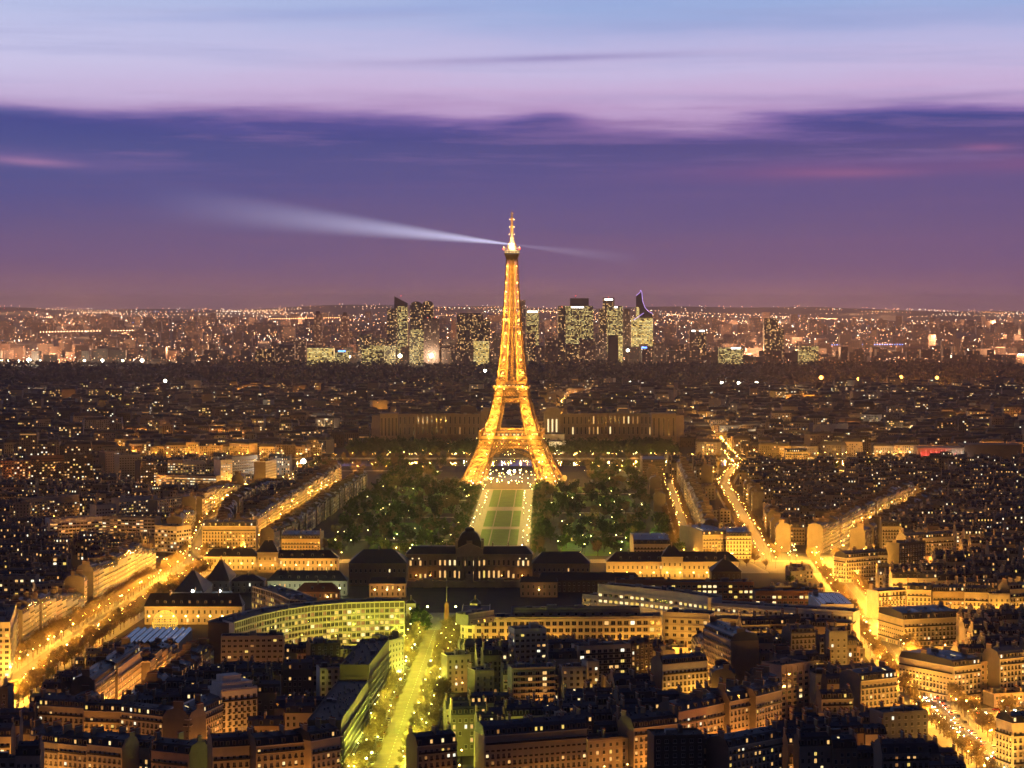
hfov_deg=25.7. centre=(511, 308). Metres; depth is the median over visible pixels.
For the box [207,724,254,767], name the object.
apartment building
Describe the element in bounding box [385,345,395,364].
office block
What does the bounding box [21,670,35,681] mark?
bare tree
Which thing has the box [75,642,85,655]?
bare tree
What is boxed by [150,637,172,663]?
apartment building
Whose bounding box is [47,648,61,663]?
bare tree
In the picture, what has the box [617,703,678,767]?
apartment building
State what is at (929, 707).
bare tree
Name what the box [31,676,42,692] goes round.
bare tree
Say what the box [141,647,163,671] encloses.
apartment block
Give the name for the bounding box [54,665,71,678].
apartment building
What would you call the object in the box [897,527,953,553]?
apartment building
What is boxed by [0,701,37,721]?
apartment building
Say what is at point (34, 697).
apartment building
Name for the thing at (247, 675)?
apartment building
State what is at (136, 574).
bare tree
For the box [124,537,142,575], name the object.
apartment building
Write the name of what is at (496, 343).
office block
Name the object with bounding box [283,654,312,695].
apartment building
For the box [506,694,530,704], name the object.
apartment building
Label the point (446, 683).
bare tree
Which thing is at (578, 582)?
building
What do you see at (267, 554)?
pavilion
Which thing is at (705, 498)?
apartment building
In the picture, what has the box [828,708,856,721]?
apartment building
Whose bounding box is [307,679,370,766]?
apartment block
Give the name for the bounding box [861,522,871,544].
apartment building
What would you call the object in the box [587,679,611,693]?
apartment building
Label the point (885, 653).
bare tree
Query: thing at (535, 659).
apartment building
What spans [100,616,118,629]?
bare tree
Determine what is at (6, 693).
town house
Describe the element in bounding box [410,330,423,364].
office block
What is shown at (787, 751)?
apartment building
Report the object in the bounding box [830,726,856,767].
apartment building
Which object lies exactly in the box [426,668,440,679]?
bare tree
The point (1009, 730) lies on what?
apartment building
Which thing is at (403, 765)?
bare tree
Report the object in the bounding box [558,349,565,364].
office block
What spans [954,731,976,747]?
bare tree
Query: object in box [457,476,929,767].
side street
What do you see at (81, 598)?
apartment building
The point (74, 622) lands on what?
bare tree
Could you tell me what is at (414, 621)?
leafy tree
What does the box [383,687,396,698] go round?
bare tree
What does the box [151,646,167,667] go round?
apartment block
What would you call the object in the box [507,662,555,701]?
apartment block
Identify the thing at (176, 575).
bare tree
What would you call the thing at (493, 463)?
water
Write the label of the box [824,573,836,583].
bare tree
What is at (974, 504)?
city rooftops
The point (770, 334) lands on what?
skyscraper
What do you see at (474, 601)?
gatehouse
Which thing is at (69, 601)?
apartment building
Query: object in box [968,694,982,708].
bare tree
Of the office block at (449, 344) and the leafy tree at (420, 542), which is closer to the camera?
the leafy tree at (420, 542)
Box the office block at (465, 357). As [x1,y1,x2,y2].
[456,351,471,364]
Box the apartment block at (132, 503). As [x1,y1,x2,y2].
[111,495,156,513]
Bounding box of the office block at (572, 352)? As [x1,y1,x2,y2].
[566,344,578,362]
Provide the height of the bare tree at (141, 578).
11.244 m
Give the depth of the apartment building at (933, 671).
1207.97 m
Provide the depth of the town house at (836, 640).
1261.77 m
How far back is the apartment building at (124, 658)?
1202.46 m
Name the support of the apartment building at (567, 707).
on the ground at (356, 313)
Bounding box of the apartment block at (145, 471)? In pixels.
[135,459,155,484]
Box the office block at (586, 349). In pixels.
[579,339,594,364]
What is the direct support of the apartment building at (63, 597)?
on the ground at (356, 313)
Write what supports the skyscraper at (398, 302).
on the ground at (356, 313)
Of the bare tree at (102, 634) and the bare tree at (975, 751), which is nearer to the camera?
the bare tree at (975, 751)
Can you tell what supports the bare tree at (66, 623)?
on the ground at (356, 313)
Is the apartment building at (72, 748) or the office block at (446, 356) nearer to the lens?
the apartment building at (72, 748)
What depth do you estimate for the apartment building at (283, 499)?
2201.55 m
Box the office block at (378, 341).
[372,338,385,344]
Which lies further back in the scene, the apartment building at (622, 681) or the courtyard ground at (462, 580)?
the courtyard ground at (462, 580)
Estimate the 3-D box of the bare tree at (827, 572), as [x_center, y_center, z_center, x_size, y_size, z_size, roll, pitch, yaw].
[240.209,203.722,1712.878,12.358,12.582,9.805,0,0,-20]
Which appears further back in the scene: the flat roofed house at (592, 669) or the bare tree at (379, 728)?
the flat roofed house at (592, 669)
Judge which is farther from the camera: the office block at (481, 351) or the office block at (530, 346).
the office block at (530, 346)
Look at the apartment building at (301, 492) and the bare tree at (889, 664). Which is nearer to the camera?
the bare tree at (889, 664)
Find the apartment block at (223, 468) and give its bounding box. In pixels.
[214,458,231,480]
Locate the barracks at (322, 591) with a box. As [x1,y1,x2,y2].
[297,580,340,600]
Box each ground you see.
[0,305,1023,764]
[324,472,656,558]
[385,592,529,610]
[409,580,518,580]
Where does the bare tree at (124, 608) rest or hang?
on the ground at (356, 313)
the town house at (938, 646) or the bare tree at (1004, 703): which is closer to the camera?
the bare tree at (1004, 703)
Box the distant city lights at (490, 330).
[9,305,1022,361]
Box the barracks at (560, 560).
[532,549,590,575]
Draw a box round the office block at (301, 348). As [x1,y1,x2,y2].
[291,339,306,362]
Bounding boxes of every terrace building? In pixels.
[208,672,257,732]
[544,433,564,441]
[549,439,565,453]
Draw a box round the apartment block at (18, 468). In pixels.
[0,459,30,479]
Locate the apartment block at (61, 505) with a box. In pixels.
[21,494,78,517]
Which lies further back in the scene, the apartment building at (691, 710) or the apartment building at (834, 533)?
the apartment building at (834, 533)
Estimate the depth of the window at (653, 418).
3383.51 m
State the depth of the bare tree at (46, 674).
1246.65 m
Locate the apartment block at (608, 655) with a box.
[571,639,630,683]
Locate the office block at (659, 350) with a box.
[654,345,665,361]
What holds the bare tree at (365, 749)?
on the ground at (356, 313)
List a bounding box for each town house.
[0,676,13,709]
[13,499,31,517]
[99,449,118,473]
[141,652,155,682]
[148,493,195,512]
[163,659,186,674]
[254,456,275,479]
[306,636,339,656]
[372,629,403,684]
[441,646,470,692]
[467,661,493,692]
[587,728,627,767]
[623,635,652,672]
[663,640,687,653]
[770,581,790,586]
[785,565,806,581]
[826,623,846,664]
[870,699,927,739]
[886,536,925,563]
[930,640,953,648]
[971,651,987,697]
[983,685,1023,707]
[988,588,1009,608]
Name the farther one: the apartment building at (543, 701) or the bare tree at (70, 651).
the bare tree at (70, 651)
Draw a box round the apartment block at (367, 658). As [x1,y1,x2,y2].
[340,638,390,717]
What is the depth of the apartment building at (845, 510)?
2045.10 m
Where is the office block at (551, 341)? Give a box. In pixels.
[545,338,557,362]
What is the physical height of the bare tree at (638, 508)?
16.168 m
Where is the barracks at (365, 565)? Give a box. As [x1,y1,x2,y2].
[348,546,408,585]
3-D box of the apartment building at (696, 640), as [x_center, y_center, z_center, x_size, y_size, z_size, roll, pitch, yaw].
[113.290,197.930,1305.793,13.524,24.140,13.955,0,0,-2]
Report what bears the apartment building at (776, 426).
on the ground at (356, 313)
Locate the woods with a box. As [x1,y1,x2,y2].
[0,358,1023,386]
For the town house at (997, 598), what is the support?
on the ground at (356, 313)
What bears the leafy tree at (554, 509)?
on the park ground at (350, 551)
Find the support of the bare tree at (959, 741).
on the ground at (356, 313)
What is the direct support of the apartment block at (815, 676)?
on the ground at (356, 313)
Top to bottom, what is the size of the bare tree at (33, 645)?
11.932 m
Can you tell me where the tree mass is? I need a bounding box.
[16,433,1023,767]
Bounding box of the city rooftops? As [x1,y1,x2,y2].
[0,448,1023,767]
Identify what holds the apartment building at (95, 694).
on the ground at (356, 313)
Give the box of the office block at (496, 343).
[493,333,502,364]
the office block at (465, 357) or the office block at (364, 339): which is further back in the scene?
the office block at (465, 357)
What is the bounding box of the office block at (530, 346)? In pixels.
[526,333,534,362]
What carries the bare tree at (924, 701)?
on the ground at (356, 313)
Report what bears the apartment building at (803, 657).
on the ground at (356, 313)
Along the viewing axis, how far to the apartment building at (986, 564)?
1665.45 m
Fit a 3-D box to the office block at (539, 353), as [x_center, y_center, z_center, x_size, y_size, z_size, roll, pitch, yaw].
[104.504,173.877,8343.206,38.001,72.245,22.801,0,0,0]
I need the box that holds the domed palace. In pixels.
[406,526,532,579]
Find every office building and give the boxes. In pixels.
[0,573,38,593]
[45,515,102,539]
[102,515,160,535]
[156,473,220,485]
[208,585,404,663]
[456,603,855,652]
[582,582,859,641]
[615,575,665,586]
[666,577,753,601]
[752,587,819,604]
[762,657,809,719]
[808,591,853,607]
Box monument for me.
[441,588,452,630]
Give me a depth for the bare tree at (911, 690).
1185.94 m
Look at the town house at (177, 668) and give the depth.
1208.34 m
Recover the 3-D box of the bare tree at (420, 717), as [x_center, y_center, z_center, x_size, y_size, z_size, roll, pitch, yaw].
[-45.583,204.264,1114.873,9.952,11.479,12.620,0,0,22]
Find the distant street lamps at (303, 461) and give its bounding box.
[78,401,888,594]
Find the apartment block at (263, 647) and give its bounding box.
[221,630,284,663]
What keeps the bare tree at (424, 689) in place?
on the ground at (356, 313)
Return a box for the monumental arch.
[487,315,503,342]
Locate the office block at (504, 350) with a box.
[503,344,515,364]
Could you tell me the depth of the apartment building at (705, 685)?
1095.86 m
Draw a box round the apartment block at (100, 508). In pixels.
[90,501,116,515]
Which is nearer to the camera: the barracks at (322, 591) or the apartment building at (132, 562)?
the barracks at (322, 591)
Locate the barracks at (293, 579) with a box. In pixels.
[267,567,348,595]
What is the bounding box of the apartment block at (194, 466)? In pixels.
[184,459,204,473]
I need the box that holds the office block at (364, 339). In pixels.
[358,334,371,362]
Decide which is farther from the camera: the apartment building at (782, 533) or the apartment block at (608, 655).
the apartment building at (782, 533)
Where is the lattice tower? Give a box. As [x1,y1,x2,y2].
[459,213,566,485]
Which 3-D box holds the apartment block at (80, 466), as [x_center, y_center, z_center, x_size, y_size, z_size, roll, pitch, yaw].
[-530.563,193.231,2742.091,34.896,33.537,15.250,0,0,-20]
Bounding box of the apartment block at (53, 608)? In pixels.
[51,598,55,622]
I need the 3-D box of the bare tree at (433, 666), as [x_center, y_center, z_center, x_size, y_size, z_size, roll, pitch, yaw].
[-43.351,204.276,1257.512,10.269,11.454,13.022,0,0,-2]
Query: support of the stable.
on the ground at (356, 313)
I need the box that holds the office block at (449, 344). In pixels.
[442,339,455,363]
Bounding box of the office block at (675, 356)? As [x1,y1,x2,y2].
[666,351,684,363]
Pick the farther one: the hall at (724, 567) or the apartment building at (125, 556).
the hall at (724, 567)
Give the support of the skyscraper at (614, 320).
on the ground at (356, 313)
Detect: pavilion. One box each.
[257,537,279,571]
[661,542,682,578]
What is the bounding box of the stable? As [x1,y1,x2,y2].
[144,589,244,623]
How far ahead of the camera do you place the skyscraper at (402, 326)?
8500.00 m
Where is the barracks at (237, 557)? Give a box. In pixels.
[203,545,256,569]
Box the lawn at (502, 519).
[369,487,632,555]
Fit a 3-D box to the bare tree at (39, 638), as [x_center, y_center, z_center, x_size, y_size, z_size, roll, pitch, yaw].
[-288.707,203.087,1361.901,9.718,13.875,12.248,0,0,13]
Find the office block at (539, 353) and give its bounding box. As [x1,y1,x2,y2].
[535,345,544,364]
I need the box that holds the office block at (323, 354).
[307,348,334,364]
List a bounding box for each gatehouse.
[405,595,415,614]
[470,594,480,604]
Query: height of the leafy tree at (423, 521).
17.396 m
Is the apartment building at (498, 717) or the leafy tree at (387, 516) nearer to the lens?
the apartment building at (498, 717)
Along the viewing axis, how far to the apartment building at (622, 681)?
1122.65 m
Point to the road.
(398, 726)
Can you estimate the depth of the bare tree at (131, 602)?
1529.49 m
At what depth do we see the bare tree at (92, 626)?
1412.20 m
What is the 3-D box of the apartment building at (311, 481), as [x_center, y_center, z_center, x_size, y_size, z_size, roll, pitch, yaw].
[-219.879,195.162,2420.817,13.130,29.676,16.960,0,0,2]
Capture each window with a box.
[235,592,403,645]
[381,418,382,435]
[388,418,389,435]
[395,418,396,435]
[462,613,736,650]
[584,593,846,619]
[653,418,654,435]
[658,418,659,435]
[663,418,664,435]
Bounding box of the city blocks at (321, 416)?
[0,375,1023,457]
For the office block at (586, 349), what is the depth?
8291.75 m
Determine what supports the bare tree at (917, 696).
on the ground at (356, 313)
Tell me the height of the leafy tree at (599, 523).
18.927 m
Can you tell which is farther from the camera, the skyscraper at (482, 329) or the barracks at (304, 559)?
the skyscraper at (482, 329)
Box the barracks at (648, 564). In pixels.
[605,548,739,578]
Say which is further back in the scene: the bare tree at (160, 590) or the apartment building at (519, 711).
the bare tree at (160, 590)
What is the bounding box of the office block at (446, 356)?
[442,349,450,363]
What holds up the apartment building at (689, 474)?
on the ground at (356, 313)
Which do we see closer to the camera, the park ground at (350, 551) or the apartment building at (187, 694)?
the apartment building at (187, 694)
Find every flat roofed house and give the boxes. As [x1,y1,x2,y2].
[316,662,340,695]
[559,662,585,698]
[581,658,598,687]
[647,724,703,767]
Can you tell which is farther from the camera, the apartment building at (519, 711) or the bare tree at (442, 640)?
the bare tree at (442, 640)
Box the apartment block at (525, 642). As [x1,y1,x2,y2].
[508,622,546,661]
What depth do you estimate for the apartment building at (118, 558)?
1650.68 m
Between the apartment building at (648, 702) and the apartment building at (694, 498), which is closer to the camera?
the apartment building at (648, 702)
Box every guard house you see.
[369,574,406,596]
[520,574,557,596]
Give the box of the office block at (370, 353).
[362,345,384,365]
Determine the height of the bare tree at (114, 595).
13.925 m
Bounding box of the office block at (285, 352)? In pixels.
[275,344,295,364]
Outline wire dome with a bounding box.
[152,610,177,628]
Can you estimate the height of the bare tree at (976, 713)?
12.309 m
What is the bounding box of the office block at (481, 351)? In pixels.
[474,341,488,365]
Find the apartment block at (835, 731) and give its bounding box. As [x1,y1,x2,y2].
[820,728,856,741]
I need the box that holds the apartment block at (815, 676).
[810,668,831,704]
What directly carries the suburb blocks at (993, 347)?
on the ground at (356, 313)
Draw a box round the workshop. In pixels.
[232,571,266,592]
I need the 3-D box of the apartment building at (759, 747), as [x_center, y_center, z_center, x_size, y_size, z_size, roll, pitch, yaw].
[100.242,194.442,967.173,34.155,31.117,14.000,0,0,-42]
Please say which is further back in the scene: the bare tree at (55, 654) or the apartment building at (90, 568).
the apartment building at (90, 568)
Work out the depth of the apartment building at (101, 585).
1589.56 m
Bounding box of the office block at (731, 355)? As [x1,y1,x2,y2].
[718,347,742,364]
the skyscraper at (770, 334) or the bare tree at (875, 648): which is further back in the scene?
the skyscraper at (770, 334)
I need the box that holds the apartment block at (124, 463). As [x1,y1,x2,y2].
[114,453,139,480]
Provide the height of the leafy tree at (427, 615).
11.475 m
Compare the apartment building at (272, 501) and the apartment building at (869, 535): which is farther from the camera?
the apartment building at (272, 501)
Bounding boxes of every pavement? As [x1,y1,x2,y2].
[0,457,1022,767]
[156,553,997,741]
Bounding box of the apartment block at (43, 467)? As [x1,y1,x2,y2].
[26,454,63,480]
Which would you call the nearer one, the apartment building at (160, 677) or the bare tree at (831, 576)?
the apartment building at (160, 677)
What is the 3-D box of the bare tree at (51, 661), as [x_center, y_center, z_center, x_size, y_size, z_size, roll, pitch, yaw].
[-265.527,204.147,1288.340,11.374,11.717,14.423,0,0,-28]
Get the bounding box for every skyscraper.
[314,311,321,347]
[341,312,348,346]
[387,308,396,360]
[394,296,407,307]
[397,307,407,362]
[410,301,422,329]
[422,301,433,329]
[424,317,438,364]
[451,320,455,338]
[457,313,482,350]
[475,319,489,352]
[519,300,524,355]
[526,310,538,344]
[558,294,592,343]
[558,307,565,346]
[599,308,606,332]
[603,297,613,307]
[607,306,622,352]
[608,335,617,365]
[618,335,622,362]
[623,308,629,361]
[631,290,652,346]
[689,330,697,350]
[698,330,705,351]
[763,318,777,350]
[778,328,783,357]
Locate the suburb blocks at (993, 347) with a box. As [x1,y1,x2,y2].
[0,311,1023,364]
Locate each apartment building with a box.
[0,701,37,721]
[0,708,22,753]
[9,591,34,638]
[10,599,29,650]
[15,733,44,767]
[19,593,39,642]
[29,686,57,714]
[29,718,73,740]
[30,591,46,629]
[34,589,51,627]
[34,721,62,767]
[38,687,94,731]
[39,586,62,619]
[40,686,66,694]
[42,673,60,692]
[49,590,73,619]
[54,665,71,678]
[57,722,97,767]
[58,588,66,619]
[63,588,78,609]
[65,569,87,604]
[67,588,84,615]
[71,655,115,698]
[75,684,100,698]
[76,557,99,603]
[83,692,128,731]
[85,641,114,668]
[87,726,138,767]
[89,560,103,599]
[95,557,109,596]
[98,724,134,734]
[99,638,142,698]
[100,555,117,595]
[101,548,123,586]
[102,556,113,588]
[109,548,127,584]
[114,544,130,580]
[119,544,135,578]
[120,542,138,581]
[120,693,205,738]
[121,684,144,696]
[121,687,153,703]
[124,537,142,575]
[134,726,161,767]
[142,544,152,568]
[142,547,147,572]
[142,667,168,688]
[146,543,156,569]
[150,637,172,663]
[151,730,206,767]
[153,684,180,705]
[162,688,223,739]
[164,637,178,658]
[166,671,197,687]
[171,671,203,683]
[178,641,202,665]
[179,505,187,523]
[180,650,201,669]
[180,681,203,701]
[184,679,209,687]
[190,638,208,661]
[193,492,205,518]
[195,485,210,515]
[199,659,224,669]
[201,517,257,551]
[203,660,222,683]
[206,638,213,663]
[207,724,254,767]
[222,664,252,679]
[224,654,252,671]
[237,658,266,671]
[247,723,304,767]
[248,710,284,732]
[250,508,263,528]
[250,511,260,539]
[252,655,277,665]
[255,506,266,527]
[257,674,280,715]
[260,500,272,522]
[260,523,279,546]
[265,500,275,522]
[266,498,277,519]
[267,494,280,518]
[271,494,286,514]
[274,689,306,715]
[276,491,290,513]
[278,491,288,513]
[282,528,323,549]
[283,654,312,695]
[285,696,316,729]
[286,486,296,507]
[290,484,302,505]
[293,483,305,504]
[293,717,340,767]
[294,485,300,506]
[297,480,307,502]
[302,507,312,529]
[303,476,314,497]
[303,503,315,528]
[307,474,316,495]
[313,473,320,493]
[330,462,338,479]
[406,723,457,767]
[443,691,468,729]
[448,694,485,755]
[467,688,493,706]
[474,704,504,726]
[474,706,587,767]
[479,712,510,720]
[500,656,533,691]
[503,698,542,719]
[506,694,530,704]
[510,694,546,704]
[519,655,546,662]
[531,698,560,714]
[546,643,577,671]
[547,633,576,648]
[554,693,585,705]
[560,694,597,712]
[560,705,592,733]
[561,684,597,701]
[564,680,589,691]
[573,700,611,720]
[583,681,609,686]
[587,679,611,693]
[608,633,638,640]
[608,696,641,720]
[611,668,635,688]
[614,681,649,704]
[614,704,652,726]
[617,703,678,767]
[620,691,658,711]
[630,533,669,551]
[640,455,665,477]
[641,686,656,697]
[651,646,706,693]
[654,684,680,703]
[657,691,706,732]
[677,457,685,481]
[679,522,725,551]
[684,472,696,485]
[686,478,698,504]
[686,479,696,502]
[690,629,701,652]
[692,493,701,519]
[693,687,724,733]
[694,493,709,522]
[694,633,702,651]
[695,497,709,524]
[696,680,725,691]
[697,502,708,523]
[698,505,712,520]
[703,615,758,685]
[706,721,782,767]
[709,659,735,687]
[710,679,750,732]
[721,524,750,558]
[738,610,768,632]
[741,676,781,728]
[746,664,780,683]
[756,627,772,650]
[759,644,790,663]
[765,506,780,536]
[765,717,801,736]
[768,423,782,428]
[773,650,807,660]
[774,519,790,551]
[774,711,806,724]
[782,618,815,649]
[782,725,819,767]
[783,425,807,434]
[784,446,807,459]
[789,705,818,719]
[790,519,804,544]
[793,724,831,767]
[795,644,819,663]
[798,717,827,732]
[802,707,830,723]
[807,517,826,552]
[814,517,829,550]
[816,683,853,712]
[825,512,839,545]
[825,518,836,547]
[825,519,832,549]
[826,714,863,745]
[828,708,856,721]
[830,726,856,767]
[833,508,847,540]
[833,544,877,582]
[839,660,897,709]
[840,508,851,539]
[841,504,858,526]
[841,705,871,723]
[847,502,861,521]
[849,522,867,549]
[857,737,889,767]
[860,715,886,744]
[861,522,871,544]
[863,518,876,546]
[867,582,905,618]
[873,729,929,767]
[877,601,955,646]
[879,517,901,548]
[887,484,899,504]
[889,566,916,591]
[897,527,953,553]
[898,647,980,701]
[907,578,930,605]
[908,733,939,760]
[916,567,937,583]
[929,753,965,767]
[931,580,963,608]
[953,638,984,655]
[959,616,991,643]
[964,580,988,609]
[965,631,995,643]
[968,612,999,625]
[972,555,997,570]
[982,641,1023,688]
[995,705,1023,767]
[996,622,1023,635]
[997,575,1023,608]
[999,606,1023,624]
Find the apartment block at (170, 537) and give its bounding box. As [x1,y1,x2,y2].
[154,523,191,552]
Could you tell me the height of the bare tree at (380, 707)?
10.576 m
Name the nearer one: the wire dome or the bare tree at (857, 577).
the wire dome
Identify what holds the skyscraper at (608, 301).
on the ground at (356, 313)
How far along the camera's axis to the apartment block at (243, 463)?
2665.19 m
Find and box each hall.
[120,627,191,651]
[174,566,212,592]
[207,555,235,591]
[709,555,741,578]
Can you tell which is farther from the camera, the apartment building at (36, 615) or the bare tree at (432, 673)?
the apartment building at (36, 615)
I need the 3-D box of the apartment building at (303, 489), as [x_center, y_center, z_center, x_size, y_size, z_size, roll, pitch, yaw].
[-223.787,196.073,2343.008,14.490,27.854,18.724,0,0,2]
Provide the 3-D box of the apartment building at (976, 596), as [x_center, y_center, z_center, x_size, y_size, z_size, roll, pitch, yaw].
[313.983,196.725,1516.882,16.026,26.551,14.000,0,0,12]
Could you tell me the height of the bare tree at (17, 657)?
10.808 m
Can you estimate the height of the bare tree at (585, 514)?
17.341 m
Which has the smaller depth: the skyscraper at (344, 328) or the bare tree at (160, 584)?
the bare tree at (160, 584)
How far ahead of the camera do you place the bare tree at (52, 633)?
1403.19 m
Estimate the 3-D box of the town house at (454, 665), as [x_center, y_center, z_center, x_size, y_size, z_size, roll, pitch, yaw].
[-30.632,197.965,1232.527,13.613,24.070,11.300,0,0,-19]
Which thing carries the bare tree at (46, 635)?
on the ground at (356, 313)
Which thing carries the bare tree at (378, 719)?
on the ground at (356, 313)
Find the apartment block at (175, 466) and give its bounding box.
[168,459,184,473]
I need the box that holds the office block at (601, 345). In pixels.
[595,333,606,360]
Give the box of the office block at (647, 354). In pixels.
[642,346,652,362]
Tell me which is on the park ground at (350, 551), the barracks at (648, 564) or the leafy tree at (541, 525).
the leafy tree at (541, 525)
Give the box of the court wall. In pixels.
[407,574,519,587]
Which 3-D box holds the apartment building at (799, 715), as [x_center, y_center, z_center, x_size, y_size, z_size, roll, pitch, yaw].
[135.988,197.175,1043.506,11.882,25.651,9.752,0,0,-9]
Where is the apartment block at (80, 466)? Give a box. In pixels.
[62,453,92,479]
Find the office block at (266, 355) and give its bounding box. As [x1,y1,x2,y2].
[256,349,274,365]
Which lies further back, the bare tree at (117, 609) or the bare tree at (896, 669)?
the bare tree at (117, 609)
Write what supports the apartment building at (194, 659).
on the ground at (356, 313)
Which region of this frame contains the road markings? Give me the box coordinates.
[386,519,986,766]
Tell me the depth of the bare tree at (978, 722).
1110.68 m
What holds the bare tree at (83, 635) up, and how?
on the ground at (356, 313)
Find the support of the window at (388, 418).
in the palace wing at (449, 426)
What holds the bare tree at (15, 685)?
on the ground at (356, 313)
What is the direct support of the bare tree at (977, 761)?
on the ground at (356, 313)
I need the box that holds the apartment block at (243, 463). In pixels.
[222,455,256,475]
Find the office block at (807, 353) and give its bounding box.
[798,346,818,364]
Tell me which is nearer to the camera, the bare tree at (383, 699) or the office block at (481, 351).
the bare tree at (383, 699)
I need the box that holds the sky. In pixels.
[0,0,1023,311]
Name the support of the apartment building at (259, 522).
on the ground at (356, 313)
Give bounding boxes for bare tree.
[11,679,23,689]
[14,649,27,660]
[14,650,26,667]
[14,677,27,684]
[14,688,28,706]
[15,683,33,701]
[16,642,23,651]
[17,679,37,698]
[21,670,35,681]
[25,638,43,652]
[25,667,39,678]
[30,632,43,654]
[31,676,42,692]
[35,637,50,646]
[35,660,44,670]
[37,655,56,666]
[38,667,54,678]
[39,658,57,676]
[41,631,49,648]
[44,624,59,643]
[47,617,61,627]
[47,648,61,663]
[50,645,66,665]
[50,648,65,666]
[53,621,67,631]
[58,617,71,636]
[60,650,71,668]
[65,643,81,659]
[66,617,76,631]
[67,640,82,654]
[69,636,83,645]
[71,604,85,616]
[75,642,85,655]
[77,628,92,646]
[82,635,95,647]
[85,624,97,634]
[87,627,102,646]
[92,628,105,643]
[93,602,102,615]
[96,619,106,628]
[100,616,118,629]
[104,611,114,622]
[105,589,117,601]
[110,606,123,618]
[114,611,128,629]
[115,586,127,594]
[119,605,134,617]
[120,585,131,600]
[123,600,135,609]
[125,583,135,598]
[130,571,141,580]
[132,604,143,614]
[137,575,149,583]
[151,581,162,590]
[152,586,168,592]
[165,583,173,590]
[166,570,185,581]
[190,564,202,572]
[342,757,353,767]
[345,748,354,762]
[348,753,366,767]
[355,749,369,764]
[357,737,374,754]
[357,744,373,754]
[362,721,377,738]
[362,734,375,745]
[365,716,386,734]
[369,715,385,726]
[370,711,385,720]
[371,700,392,711]
[371,703,389,714]
[374,708,386,719]
[375,695,389,706]
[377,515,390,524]
[377,684,391,699]
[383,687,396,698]
[385,672,397,685]
[385,682,395,692]
[389,668,402,681]
[391,666,406,682]
[400,760,405,767]
[402,726,425,737]
[404,633,416,645]
[404,641,411,649]
[404,649,411,662]
[405,615,410,623]
[406,622,424,632]
[408,626,418,635]
[412,691,432,715]
[412,709,427,725]
[412,721,422,729]
[413,702,429,715]
[414,699,432,712]
[418,684,434,695]
[419,679,436,691]
[421,719,440,730]
[424,669,440,678]
[424,708,439,720]
[425,658,440,667]
[425,675,436,692]
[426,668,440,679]
[426,691,444,703]
[426,717,439,726]
[427,664,440,673]
[429,703,442,713]
[430,653,440,663]
[430,684,452,696]
[431,698,443,709]
[432,636,451,644]
[432,688,443,701]
[434,639,447,650]
[434,640,447,653]
[435,678,453,691]
[437,677,449,694]
[438,616,455,626]
[439,622,453,639]
[440,629,453,638]
[441,645,454,651]
[443,617,456,627]
[445,636,458,646]
[448,630,459,641]
[543,510,551,519]
[584,509,598,517]
[589,527,602,537]
[592,540,601,555]
[621,513,636,523]
[624,526,636,532]
[634,506,645,516]
[820,569,832,578]
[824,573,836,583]
[837,585,847,594]
[855,574,865,582]
[857,582,866,590]
[860,612,869,621]
[860,624,870,634]
[868,635,881,645]
[870,641,886,658]
[872,644,886,660]
[873,645,888,659]
[878,651,891,659]
[879,653,896,663]
[886,658,896,667]
[891,664,898,672]
[893,630,916,650]
[897,670,913,694]
[905,639,921,649]
[905,681,920,704]
[910,691,923,703]
[914,697,931,707]
[921,702,939,715]
[928,708,941,724]
[928,710,940,728]
[932,714,948,732]
[935,715,952,730]
[944,690,969,709]
[944,723,960,738]
[947,680,964,705]
[950,731,964,749]
[953,692,967,712]
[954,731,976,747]
[955,736,976,758]
[957,698,972,716]
[957,737,984,762]
[965,741,987,767]
[967,706,992,729]
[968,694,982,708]
[971,712,993,731]
[974,756,984,766]
[978,712,995,736]
[978,753,995,767]
[981,758,1002,767]
[986,723,995,740]
[996,694,1013,711]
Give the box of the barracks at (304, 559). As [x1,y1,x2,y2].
[256,547,339,571]
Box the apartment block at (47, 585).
[33,580,64,591]
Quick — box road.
[0,458,1019,767]
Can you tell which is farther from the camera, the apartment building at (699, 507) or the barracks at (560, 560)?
the apartment building at (699, 507)
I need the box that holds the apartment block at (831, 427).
[813,423,847,431]
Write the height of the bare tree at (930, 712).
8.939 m
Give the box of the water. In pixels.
[212,460,843,465]
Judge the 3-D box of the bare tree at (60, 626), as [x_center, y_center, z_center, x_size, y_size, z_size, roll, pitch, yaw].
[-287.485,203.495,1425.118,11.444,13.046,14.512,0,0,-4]
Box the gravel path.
[346,472,634,547]
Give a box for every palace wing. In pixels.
[372,407,498,446]
[543,407,683,446]
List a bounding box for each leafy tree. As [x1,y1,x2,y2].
[342,500,359,515]
[346,523,362,536]
[362,515,377,530]
[371,499,385,511]
[375,509,390,524]
[376,536,391,548]
[390,506,404,520]
[396,503,409,514]
[398,542,410,552]
[409,537,424,545]
[409,615,427,631]
[410,604,427,615]
[411,603,424,613]
[411,614,423,625]
[418,524,435,543]
[418,617,430,628]
[420,518,433,529]
[420,610,429,618]
[428,517,439,530]
[533,517,550,534]
[547,505,561,519]
[561,532,572,547]
[562,523,576,535]
[575,533,588,551]
[593,530,610,548]
[595,515,610,529]
[601,500,613,518]
[608,521,624,537]
[650,522,665,532]
[651,512,662,521]
[651,513,666,525]
[658,517,669,531]
[672,538,685,551]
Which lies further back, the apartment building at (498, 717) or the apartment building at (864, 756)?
the apartment building at (498, 717)
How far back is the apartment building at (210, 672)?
1144.09 m
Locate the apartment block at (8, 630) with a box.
[0,602,17,677]
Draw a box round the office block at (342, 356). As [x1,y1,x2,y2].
[335,350,348,363]

